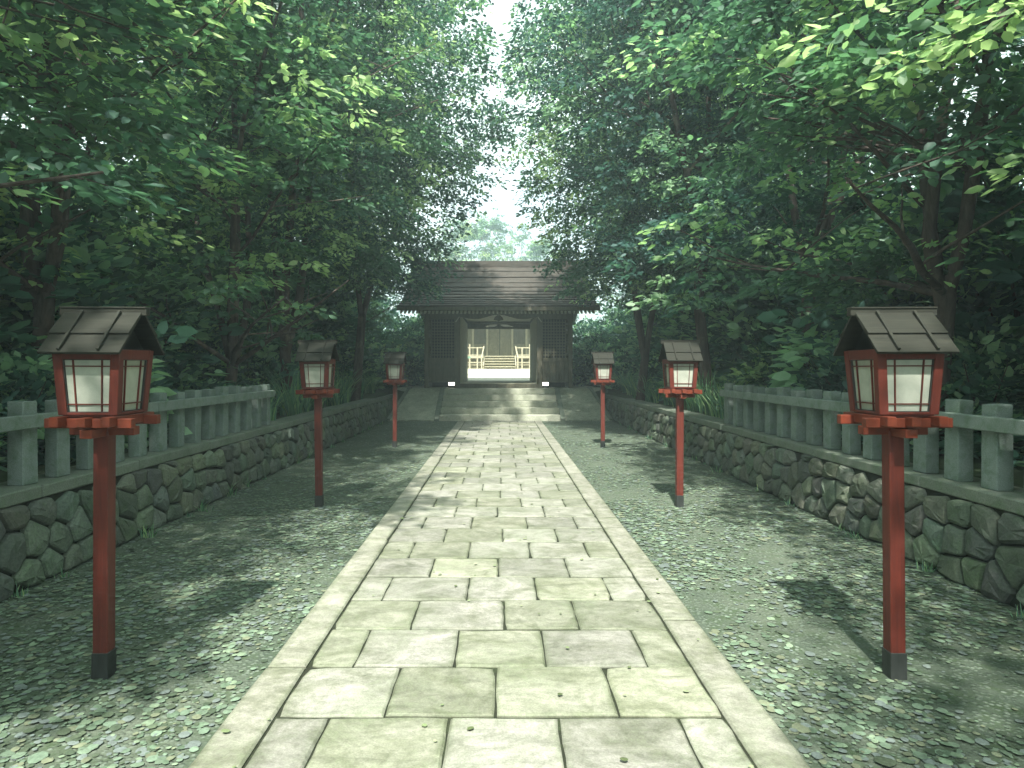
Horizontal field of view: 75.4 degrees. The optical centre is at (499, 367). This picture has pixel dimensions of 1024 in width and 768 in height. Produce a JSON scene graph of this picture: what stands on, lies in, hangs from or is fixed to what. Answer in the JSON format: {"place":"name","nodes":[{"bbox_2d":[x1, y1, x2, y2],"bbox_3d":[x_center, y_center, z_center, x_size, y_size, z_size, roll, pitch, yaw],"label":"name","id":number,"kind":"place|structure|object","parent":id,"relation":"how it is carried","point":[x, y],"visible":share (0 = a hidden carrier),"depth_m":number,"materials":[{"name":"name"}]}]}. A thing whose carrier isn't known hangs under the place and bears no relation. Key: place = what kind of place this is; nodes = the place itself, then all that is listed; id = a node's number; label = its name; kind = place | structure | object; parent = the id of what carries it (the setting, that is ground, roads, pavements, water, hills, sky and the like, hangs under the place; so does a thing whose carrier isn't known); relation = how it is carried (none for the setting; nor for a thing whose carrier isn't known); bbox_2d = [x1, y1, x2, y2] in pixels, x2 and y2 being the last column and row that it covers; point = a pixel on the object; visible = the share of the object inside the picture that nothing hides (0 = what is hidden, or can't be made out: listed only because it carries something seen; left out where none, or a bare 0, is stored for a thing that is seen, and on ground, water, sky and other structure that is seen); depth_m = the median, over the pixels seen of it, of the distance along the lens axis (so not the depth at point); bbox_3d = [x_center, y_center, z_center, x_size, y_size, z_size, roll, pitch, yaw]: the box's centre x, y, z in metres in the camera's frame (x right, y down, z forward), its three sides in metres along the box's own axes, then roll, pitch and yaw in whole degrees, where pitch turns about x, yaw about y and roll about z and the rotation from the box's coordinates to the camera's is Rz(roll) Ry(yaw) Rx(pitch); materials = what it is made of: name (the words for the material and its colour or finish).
{"place":"outdoors","nodes":[
{"label":"outdoors","id":0,"kind":"place"},
{"bbox_2d":[396,261,599,387],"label":"shrine gate","id":1,"kind":"structure","parent":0,"point":[483,294],"depth_m":22.50,"materials":[{"name":"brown wood"}]},
{"bbox_2d":[462,369,534,382],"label":"courtyard ground","id":2,"kind":"structure","parent":0,"point":[499,374],"depth_m":32.61,"materials":[{"name":"gravel"}]},
{"bbox_2d":[468,325,529,368],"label":"worship hall","id":3,"kind":"structure","parent":2,"relation":"on","point":[498,348],"depth_m":41.15,"materials":[{"name":"beige wood"}]},
{"bbox_2d":[489,329,498,355],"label":"door","id":4,"kind":"structure","parent":3,"relation":"in","point":[493,341],"depth_m":41.15,"materials":[{"name":"wood"}]},
{"bbox_2d":[500,329,510,355],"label":"door","id":5,"kind":"structure","parent":3,"relation":"in","point":[505,342],"depth_m":41.15,"materials":[{"name":"wood"}]},
{"bbox_2d":[243,421,756,767],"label":"path","id":6,"kind":"structure","parent":0,"point":[645,730],"depth_m":3.67,"materials":[{"name":"stone"}]},
{"bbox_2d":[221,423,753,767],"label":"scattered leaves","id":7,"kind":"object","parent":6,"relation":"on","point":[472,727],"visible":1,"depth_m":3.17,"materials":[{"name":"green plant"}]},
{"bbox_2d":[189,421,809,767],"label":"path kerb","id":8,"kind":"structure","parent":6,"relation":"on","point":[765,742],"depth_m":3.66,"materials":[{"name":"stone"}]},
{"bbox_2d":[387,385,612,420],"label":"stone staircase","id":9,"kind":"structure","parent":0,"point":[565,403],"depth_m":20.59,"materials":[{"name":"stone"}]},
{"bbox_2d":[0,420,1023,767],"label":"ground","id":10,"kind":"structure","parent":0,"point":[988,694],"depth_m":4.30,"materials":[{"name":"gravel"}]},
{"bbox_2d":[37,306,164,679],"bbox_3d":[-2.045,0.659,3.427,0.444,1.942,0.464,0,0,-1],"label":"post lantern","id":11,"kind":"object","parent":10,"relation":"on","point":[102,358],"visible":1,"depth_m":3.39,"materials":[{"name":"paint"}]},
{"bbox_2d":[62,359,109,412],"bbox_3d":[-2.041,0.092,3.286,0.242,0.264,0.031,0,0,-1],"label":"paper window","id":12,"kind":"structure","parent":11,"relation":"in","point":[86,380],"depth_m":3.29,"materials":[{"name":"paper"}]},
{"bbox_2d":[122,360,146,411],"bbox_3d":[-1.902,0.093,3.426,0.031,0.264,0.242,0,0,-1],"label":"paper window","id":13,"kind":"structure","parent":11,"relation":"in","point":[134,371],"depth_m":3.45,"materials":[{"name":"paper"}]},
{"bbox_2d":[0,394,392,601],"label":"stone wall","id":14,"kind":"structure","parent":10,"relation":"on","point":[46,527],"depth_m":6.48,"materials":[{"name":"stone"}]},
{"bbox_2d":[0,384,275,485],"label":"stone fence","id":15,"kind":"object","parent":14,"relation":"on","point":[205,414],"visible":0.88,"depth_m":6.94,"materials":[{"name":"stone"}]},
{"bbox_2d":[295,340,339,506],"bbox_3d":[-2.078,0.659,7.592,0.444,1.942,0.464,-1,1,0],"label":"post lantern","id":16,"kind":"object","parent":10,"relation":"on","point":[317,360],"visible":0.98,"depth_m":7.51,"materials":[{"name":"paint"}]},
{"bbox_2d":[304,364,324,386],"bbox_3d":[-2.082,0.095,7.447,0.242,0.264,0.031,0,0,0],"label":"paper window","id":17,"kind":"structure","parent":16,"relation":"in","point":[314,373],"depth_m":7.45,"materials":[{"name":"paper"}]},
{"bbox_2d":[383,352,406,447],"bbox_3d":[-2.085,0.659,13.195,0.444,1.942,0.464,0,0,1],"label":"post lantern","id":18,"kind":"object","parent":10,"relation":"on","point":[394,362],"visible":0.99,"depth_m":13.07,"materials":[{"name":"paint"}]},
{"bbox_2d":[388,365,399,378],"bbox_3d":[-2.086,0.089,13.054,0.242,0.264,0.031,0,0,0],"label":"paper window","id":19,"kind":"structure","parent":18,"relation":"in","point":[393,370],"depth_m":13.05,"materials":[{"name":"paper"}]},
{"bbox_2d":[0,421,1023,767],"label":"fallen leaves","id":20,"kind":"object","parent":10,"relation":"on","point":[782,675],"visible":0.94,"depth_m":4.15,"materials":[{"name":"green plant"}]},
{"bbox_2d":[591,352,614,447],"bbox_3d":[2.050,0.659,13.193,0.444,1.942,0.464,0,0,-1],"label":"post lantern","id":21,"kind":"object","parent":10,"relation":"on","point":[602,362],"visible":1,"depth_m":13.09,"materials":[{"name":"paint"}]},
{"bbox_2d":[598,365,609,378],"bbox_3d":[2.048,0.092,13.050,0.242,0.264,0.031,0,0,-1],"label":"paper window","id":22,"kind":"structure","parent":21,"relation":"in","point":[603,370],"depth_m":13.05,"materials":[{"name":"paper"}]},
{"bbox_2d":[658,340,702,506],"bbox_3d":[2.067,0.659,7.605,0.444,1.942,0.464,0,0,0],"label":"post lantern","id":23,"kind":"object","parent":10,"relation":"on","point":[679,359],"visible":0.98,"depth_m":7.54,"materials":[{"name":"paint"}]},
{"bbox_2d":[673,364,693,386],"bbox_3d":[2.072,0.090,7.470,0.242,0.264,0.031,0,0,0],"label":"paper window","id":24,"kind":"structure","parent":23,"relation":"in","point":[683,373],"depth_m":7.47,"materials":[{"name":"paper"}]},
{"bbox_2d":[605,394,1023,611],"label":"stone wall","id":25,"kind":"structure","parent":10,"relation":"on","point":[970,534],"depth_m":6.14,"materials":[{"name":"stone"}]},
{"bbox_2d":[720,383,1023,490],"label":"stone fence","id":26,"kind":"object","parent":25,"relation":"on","point":[793,415],"visible":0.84,"depth_m":6.35,"materials":[{"name":"stone"}]},
{"bbox_2d":[833,307,959,679],"bbox_3d":[2.042,0.659,3.437,0.444,1.942,0.464,0,0,1],"label":"post lantern","id":27,"kind":"object","parent":10,"relation":"on","point":[894,360],"visible":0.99,"depth_m":3.39,"materials":[{"name":"paint"}]},
{"bbox_2d":[850,359,874,410],"bbox_3d":[1.900,0.093,3.442,0.031,0.264,0.242,0,0,1],"label":"paper window","id":28,"kind":"structure","parent":27,"relation":"in","point":[862,370],"depth_m":3.46,"materials":[{"name":"paper"}]},
{"bbox_2d":[887,359,933,411],"bbox_3d":[2.038,0.091,3.301,0.242,0.264,0.031,0,0,1],"label":"paper window","id":29,"kind":"structure","parent":27,"relation":"in","point":[909,380],"depth_m":3.30,"materials":[{"name":"paper"}]},
{"bbox_2d":[0,381,1023,487],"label":"bank terrain","id":30,"kind":"structure","parent":0,"point":[1018,473],"depth_m":7.27,"materials":[{"name":"plant"}]},
{"bbox_2d":[0,343,126,465],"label":"leafy bush","id":31,"kind":"object","parent":30,"relation":"on","point":[40,383],"visible":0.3,"depth_m":6.44,"materials":[{"name":"green plant"}]},
{"bbox_2d":[0,134,197,448],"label":"leafy bush","id":32,"kind":"object","parent":30,"relation":"on","point":[12,336],"visible":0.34,"depth_m":7.33,"materials":[{"name":"green plant"}]},
{"bbox_2d":[52,367,179,442],"bbox_3d":[-5.089,0.259,8.455,2.311,1.584,2.347,0,0,-21],"label":"leafy bush","id":33,"kind":"object","parent":30,"relation":"on","point":[160,383],"depth_m":8.44,"materials":[{"name":"green plant"}]},
{"bbox_2d":[0,159,245,388],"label":"leafy bush","id":34,"kind":"object","parent":30,"relation":"on","point":[202,325],"visible":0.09,"depth_m":9.97,"materials":[{"name":"green plant"}]},
{"bbox_2d":[0,0,249,225],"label":"broadleaf tree","id":35,"kind":"object","parent":30,"relation":"on","point":[78,175],"visible":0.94,"depth_m":4.91,"materials":[{"name":"green plant"}]},
{"bbox_2d":[7,17,284,246],"bbox_3d":[-9.867,-5.580,14.755,10.259,13.282,7.185,0,0,7],"label":"broadleaf tree","id":36,"kind":"object","parent":30,"relation":"on","point":[109,161],"visible":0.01,"depth_m":14.68,"materials":[{"name":"green plant"}]},
{"bbox_2d":[117,278,257,380],"bbox_3d":[-6.622,-0.402,12.183,4.034,3.025,3.979,0,0,22],"label":"leafy bush","id":37,"kind":"object","parent":30,"relation":"on","point":[183,347],"visible":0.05,"depth_m":11.93,"materials":[{"name":"green plant"}]},
{"bbox_2d":[0,0,380,452],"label":"broadleaf tree","id":38,"kind":"object","parent":30,"relation":"on","point":[194,36],"visible":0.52,"depth_m":6.98,"materials":[{"name":"green plant"}]},
{"bbox_2d":[150,355,236,431],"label":"leafy bush","id":39,"kind":"object","parent":30,"relation":"on","point":[182,386],"visible":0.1,"depth_m":10.18,"materials":[{"name":"green plant"}]},
{"bbox_2d":[117,234,292,376],"bbox_3d":[-6.934,-0.982,14.391,4.477,4.087,4.409,0,0,-36],"label":"leafy bush","id":40,"kind":"object","parent":30,"relation":"on","point":[208,308],"visible":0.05,"depth_m":14.04,"materials":[{"name":"green plant"}]},
{"bbox_2d":[163,315,260,386],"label":"leafy bush","id":41,"kind":"object","parent":30,"relation":"on","point":[212,342],"visible":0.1,"depth_m":11.74,"materials":[{"name":"green plant"}]},
{"bbox_2d":[0,0,449,385],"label":"broadleaf tree","id":42,"kind":"object","parent":30,"relation":"on","point":[230,290],"visible":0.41,"depth_m":10.44,"materials":[{"name":"green plant"}]},
{"bbox_2d":[112,2,338,246],"bbox_3d":[-9.152,-5.587,20.812,7.699,13.041,10.454,0,0,-6],"label":"broadleaf tree","id":43,"kind":"object","parent":30,"relation":"on","point":[127,219],"visible":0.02,"depth_m":19.60,"materials":[{"name":"green plant"}]},
{"bbox_2d":[176,240,319,357],"bbox_3d":[-6.875,-1.098,16.464,4.282,4.399,4.347,0,0,29],"label":"leafy bush","id":44,"kind":"object","parent":30,"relation":"on","point":[268,301],"depth_m":16.44,"materials":[{"name":"green plant"}]},
{"bbox_2d":[222,338,300,413],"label":"leafy bush","id":45,"kind":"object","parent":30,"relation":"on","point":[254,368],"visible":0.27,"depth_m":13.49,"materials":[{"name":"green plant"}]},
{"bbox_2d":[242,372,291,420],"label":"grass clump","id":46,"kind":"object","parent":30,"relation":"on","point":[273,416],"visible":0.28,"depth_m":11.08,"materials":[{"name":"plant"}]},
{"bbox_2d":[260,362,304,415],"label":"grass clump","id":47,"kind":"object","parent":30,"relation":"on","point":[291,407],"visible":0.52,"depth_m":12.75,"materials":[{"name":"plant"}]},
{"bbox_2d":[267,349,311,402],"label":"leafy bush","id":48,"kind":"object","parent":30,"relation":"on","point":[295,364],"visible":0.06,"depth_m":15.49,"materials":[{"name":"green plant"}]},
{"bbox_2d":[86,0,496,402],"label":"broadleaf tree","id":49,"kind":"object","parent":30,"relation":"on","point":[291,216],"visible":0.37,"depth_m":13.00,"materials":[{"name":"green plant"}]},
{"bbox_2d":[145,8,456,335],"bbox_3d":[-6.339,-5.579,22.659,7.678,13.004,10.425,0,0,36],"label":"broadleaf tree","id":50,"kind":"object","parent":30,"relation":"on","point":[376,314],"visible":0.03,"depth_m":22.73,"materials":[{"name":"green plant"}]},
{"bbox_2d":[289,394,313,412],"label":"grass clump","id":51,"kind":"object","parent":30,"relation":"on","point":[306,406],"visible":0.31,"depth_m":13.42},
{"bbox_2d":[269,238,403,389],"bbox_3d":[-6.272,-1.551,21.061,5.118,5.023,5.196,0,0,34],"label":"leafy bush","id":52,"kind":"object","parent":30,"relation":"on","point":[335,328],"visible":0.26,"depth_m":20.45,"materials":[{"name":"green plant"}]},
{"bbox_2d":[326,368,353,405],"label":"grass clump","id":53,"kind":"object","parent":30,"relation":"on","point":[335,399],"visible":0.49,"depth_m":15.95,"materials":[{"name":"plant"}]},
{"bbox_2d":[301,279,387,377],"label":"leafy bush","id":54,"kind":"object","parent":30,"relation":"on","point":[372,346],"visible":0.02,"depth_m":23.03,"materials":[{"name":"green plant"}]},
{"bbox_2d":[336,379,354,402],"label":"grass clump","id":55,"kind":"object","parent":30,"relation":"on","point":[346,399],"visible":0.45,"depth_m":16.70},
{"bbox_2d":[334,360,365,401],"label":"grass clump","id":56,"kind":"object","parent":30,"relation":"on","point":[338,377],"visible":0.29,"depth_m":17.77,"materials":[{"name":"plant"}]},
{"bbox_2d":[195,0,518,400],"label":"broadleaf tree","id":57,"kind":"object","parent":30,"relation":"on","point":[423,284],"visible":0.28,"depth_m":18.02,"materials":[{"name":"green plant"}]},
{"bbox_2d":[362,361,399,388],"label":"leafy bush","id":58,"kind":"object","parent":30,"relation":"on","point":[381,373],"visible":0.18,"depth_m":22.14,"materials":[{"name":"green plant"}]},
{"bbox_2d":[362,297,408,352],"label":"leafy bush","id":59,"kind":"object","parent":30,"relation":"on","point":[388,312],"visible":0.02,"depth_m":29.14,"materials":[{"name":"green plant"}]},
{"bbox_2d":[365,330,416,369],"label":"leafy bush","id":60,"kind":"object","parent":30,"relation":"on","point":[383,349],"visible":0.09,"depth_m":25.87,"materials":[{"name":"green plant"}]},
{"bbox_2d":[372,311,423,379],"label":"leafy bush","id":61,"kind":"object","parent":30,"relation":"on","point":[408,332],"visible":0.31,"depth_m":27.49,"materials":[{"name":"green plant"}]},
{"bbox_2d":[386,341,423,385],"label":"leafy bush","id":62,"kind":"object","parent":30,"relation":"on","point":[412,373],"visible":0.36,"depth_m":24.21,"materials":[{"name":"green plant"}]},
{"bbox_2d":[429,211,514,260],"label":"broadleaf tree","id":63,"kind":"object","parent":30,"relation":"on","point":[476,230],"visible":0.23,"depth_m":64.05,"materials":[{"name":"green plant"}]},
{"bbox_2d":[429,208,553,260],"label":"broadleaf tree","id":64,"kind":"object","parent":30,"relation":"on","point":[495,223],"visible":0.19,"depth_m":79.82,"materials":[{"name":"green plant"}]},
{"bbox_2d":[515,234,582,319],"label":"broadleaf tree","id":65,"kind":"object","parent":30,"relation":"on","point":[536,251],"visible":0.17,"depth_m":66.92,"materials":[{"name":"green plant"}]},
{"bbox_2d":[573,336,615,386],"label":"leafy bush","id":66,"kind":"object","parent":30,"relation":"on","point":[587,372],"visible":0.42,"depth_m":24.28,"materials":[{"name":"green plant"}]},
{"bbox_2d":[573,317,627,379],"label":"leafy bush","id":67,"kind":"object","parent":30,"relation":"on","point":[596,331],"visible":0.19,"depth_m":27.53,"materials":[{"name":"green plant"}]},
{"bbox_2d":[582,335,638,370],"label":"leafy bush","id":68,"kind":"object","parent":30,"relation":"on","point":[614,347],"visible":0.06,"depth_m":25.87,"materials":[{"name":"green plant"}]},
{"bbox_2d":[588,346,636,385],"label":"leafy bush","id":69,"kind":"object","parent":30,"relation":"on","point":[617,354],"visible":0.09,"depth_m":23.79,"materials":[{"name":"green plant"}]},
{"bbox_2d":[587,296,644,365],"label":"leafy bush","id":70,"kind":"object","parent":30,"relation":"on","point":[620,316],"visible":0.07,"depth_m":29.20,"materials":[{"name":"green plant"}]},
{"bbox_2d":[605,359,636,389],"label":"leafy bush","id":71,"kind":"object","parent":30,"relation":"on","point":[618,367],"visible":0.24,"depth_m":22.26,"materials":[{"name":"green plant"}]},
{"bbox_2d":[612,364,638,392],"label":"grass clump","id":72,"kind":"object","parent":30,"relation":"on","point":[623,387],"visible":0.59,"depth_m":20.67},
{"bbox_2d":[483,0,796,400],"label":"broadleaf tree","id":73,"kind":"object","parent":30,"relation":"on","point":[582,270],"visible":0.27,"depth_m":17.43,"materials":[{"name":"green plant"}]},
{"bbox_2d":[611,299,683,356],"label":"leafy bush","id":74,"kind":"object","parent":30,"relation":"on","point":[627,326],"visible":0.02,"depth_m":26.77,"materials":[{"name":"green plant"}]},
{"bbox_2d":[636,342,662,387],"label":"leafy bush","id":75,"kind":"object","parent":30,"relation":"on","point":[655,355],"visible":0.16,"depth_m":20.46,"materials":[{"name":"green plant"}]},
{"bbox_2d":[637,380,663,402],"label":"grass clump","id":76,"kind":"object","parent":30,"relation":"on","point":[652,398],"visible":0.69,"depth_m":17.16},
{"bbox_2d":[613,281,694,386],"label":"leafy bush","id":77,"kind":"object","parent":30,"relation":"on","point":[660,322],"visible":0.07,"depth_m":22.40,"materials":[{"name":"green plant"}]},
{"bbox_2d":[563,4,763,332],"bbox_3d":[5.824,-6.387,23.181,8.403,14.608,8.251,0,0,19],"label":"broadleaf tree","id":78,"kind":"object","parent":30,"relation":"on","point":[613,289],"visible":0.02,"depth_m":23.02,"materials":[{"name":"green plant"}]},
{"bbox_2d":[540,82,803,315],"bbox_3d":[6.657,-6.149,26.198,10.244,13.875,9.327,0,0,4],"label":"broadleaf tree","id":79,"kind":"object","parent":30,"relation":"on","point":[544,127],"visible":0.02,"depth_m":26.88,"materials":[{"name":"green plant"}]},
{"bbox_2d":[628,292,721,385],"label":"leafy bush","id":80,"kind":"object","parent":30,"relation":"on","point":[675,323],"visible":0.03,"depth_m":20.82,"materials":[{"name":"green plant"}]},
{"bbox_2d":[685,373,721,411],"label":"grass clump","id":81,"kind":"object","parent":30,"relation":"on","point":[694,405],"visible":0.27,"depth_m":13.81,"materials":[{"name":"plant"}]},
{"bbox_2d":[694,370,729,415],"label":"grass clump","id":82,"kind":"object","parent":30,"relation":"on","point":[706,406],"visible":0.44,"depth_m":12.97,"materials":[{"name":"plant"}]},
{"bbox_2d":[498,0,929,407],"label":"broadleaf tree","id":83,"kind":"object","parent":30,"relation":"on","point":[624,243],"visible":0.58,"depth_m":13.25,"materials":[{"name":"green plant"}]},
{"bbox_2d":[697,377,736,417],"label":"grass clump","id":84,"kind":"object","parent":30,"relation":"on","point":[716,410],"visible":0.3,"depth_m":12.17,"materials":[{"name":"plant"}]},
{"bbox_2d":[697,352,738,389],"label":"leafy bush","id":85,"kind":"object","parent":30,"relation":"on","point":[714,365],"visible":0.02,"depth_m":15.49,"materials":[{"name":"green plant"}]},
{"bbox_2d":[654,266,797,400],"bbox_3d":[6.478,-0.888,16.602,4.703,3.922,4.632,0,0,-29],"label":"leafy bush","id":86,"kind":"object","parent":30,"relation":"on","point":[690,322],"visible":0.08,"depth_m":16.51,"materials":[{"name":"green plant"}]},
{"bbox_2d":[706,373,751,418],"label":"grass clump","id":87,"kind":"object","parent":30,"relation":"on","point":[721,408],"visible":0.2,"depth_m":11.38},
{"bbox_2d":[712,329,814,415],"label":"leafy bush","id":88,"kind":"object","parent":30,"relation":"on","point":[750,372],"visible":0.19,"depth_m":12.09,"materials":[{"name":"green plant"}]},
{"bbox_2d":[661,17,916,268],"bbox_3d":[9.352,-5.051,20.077,7.094,12.017,9.633,0,0,37],"label":"broadleaf tree","id":89,"kind":"object","parent":30,"relation":"on","point":[779,178],"depth_m":19.00,"materials":[{"name":"green plant"}]},
{"bbox_2d":[765,362,817,389],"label":"leafy bush","id":90,"kind":"object","parent":30,"relation":"on","point":[802,381],"visible":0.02,"depth_m":10.34,"materials":[{"name":"green plant"}]},
{"bbox_2d":[583,0,1023,374],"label":"broadleaf tree","id":91,"kind":"object","parent":30,"relation":"on","point":[826,218],"visible":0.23,"depth_m":10.86,"materials":[{"name":"green plant"}]},
{"bbox_2d":[698,175,917,397],"bbox_3d":[7.103,-1.540,14.224,5.276,5.342,5.357,0,0,-44],"label":"leafy bush","id":92,"kind":"object","parent":30,"relation":"on","point":[731,335],"visible":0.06,"depth_m":14.04,"materials":[{"name":"green plant"}]},
{"bbox_2d":[741,285,882,385],"bbox_3d":[6.851,-0.362,12.249,4.466,2.938,4.527,0,0,-8],"label":"leafy bush","id":93,"kind":"object","parent":30,"relation":"on","point":[818,328],"visible":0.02,"depth_m":12.91,"materials":[{"name":"green plant"}]},
{"bbox_2d":[608,0,1023,455],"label":"broadleaf tree","id":94,"kind":"object","parent":30,"relation":"on","point":[940,283],"visible":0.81,"depth_m":7.34,"materials":[{"name":"green plant"}]},
{"bbox_2d":[793,336,862,443],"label":"leafy bush","id":95,"kind":"object","parent":30,"relation":"on","point":[835,376],"visible":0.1,"depth_m":8.90,"materials":[{"name":"green plant"}]},
{"bbox_2d":[731,6,1023,267],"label":"broadleaf tree","id":96,"kind":"object","parent":30,"relation":"on","point":[903,122],"visible":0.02,"depth_m":13.64,"materials":[{"name":"green plant"}]},
{"bbox_2d":[756,59,1023,440],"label":"leafy bush","id":97,"kind":"object","parent":30,"relation":"on","point":[967,320],"visible":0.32,"depth_m":8.02,"materials":[{"name":"green plant"}]},
{"bbox_2d":[761,0,1023,276],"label":"broadleaf tree","id":98,"kind":"object","parent":30,"relation":"on","point":[928,52],"visible":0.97,"depth_m":4.38,"materials":[{"name":"green plant"}]},
{"bbox_2d":[762,186,1023,388],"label":"leafy bush","id":99,"kind":"object","parent":30,"relation":"on","point":[992,301],"visible":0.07,"depth_m":9.82,"materials":[{"name":"green plant"}]},
{"bbox_2d":[909,315,1023,458],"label":"leafy bush","id":100,"kind":"object","parent":30,"relation":"on","point":[969,382],"visible":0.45,"depth_m":6.84,"materials":[{"name":"green plant"}]},
{"bbox_2d":[973,273,1023,450],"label":"leafy bush","id":101,"kind":"object","parent":30,"relation":"on","point":[1012,381],"visible":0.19,"depth_m":6.80,"materials":[{"name":"green plant"}]},
{"bbox_2d":[1013,417,1023,466],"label":"leafy bush","id":102,"kind":"object","parent":30,"relation":"on","point":[1016,438],"visible":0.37,"depth_m":5.91,"materials":[{"name":"green plant"}]},
{"bbox_2d":[2,0,1023,343],"label":"sky","id":103,"kind":"structure","parent":0,"point":[500,10],"materials":[{"name":"white"}]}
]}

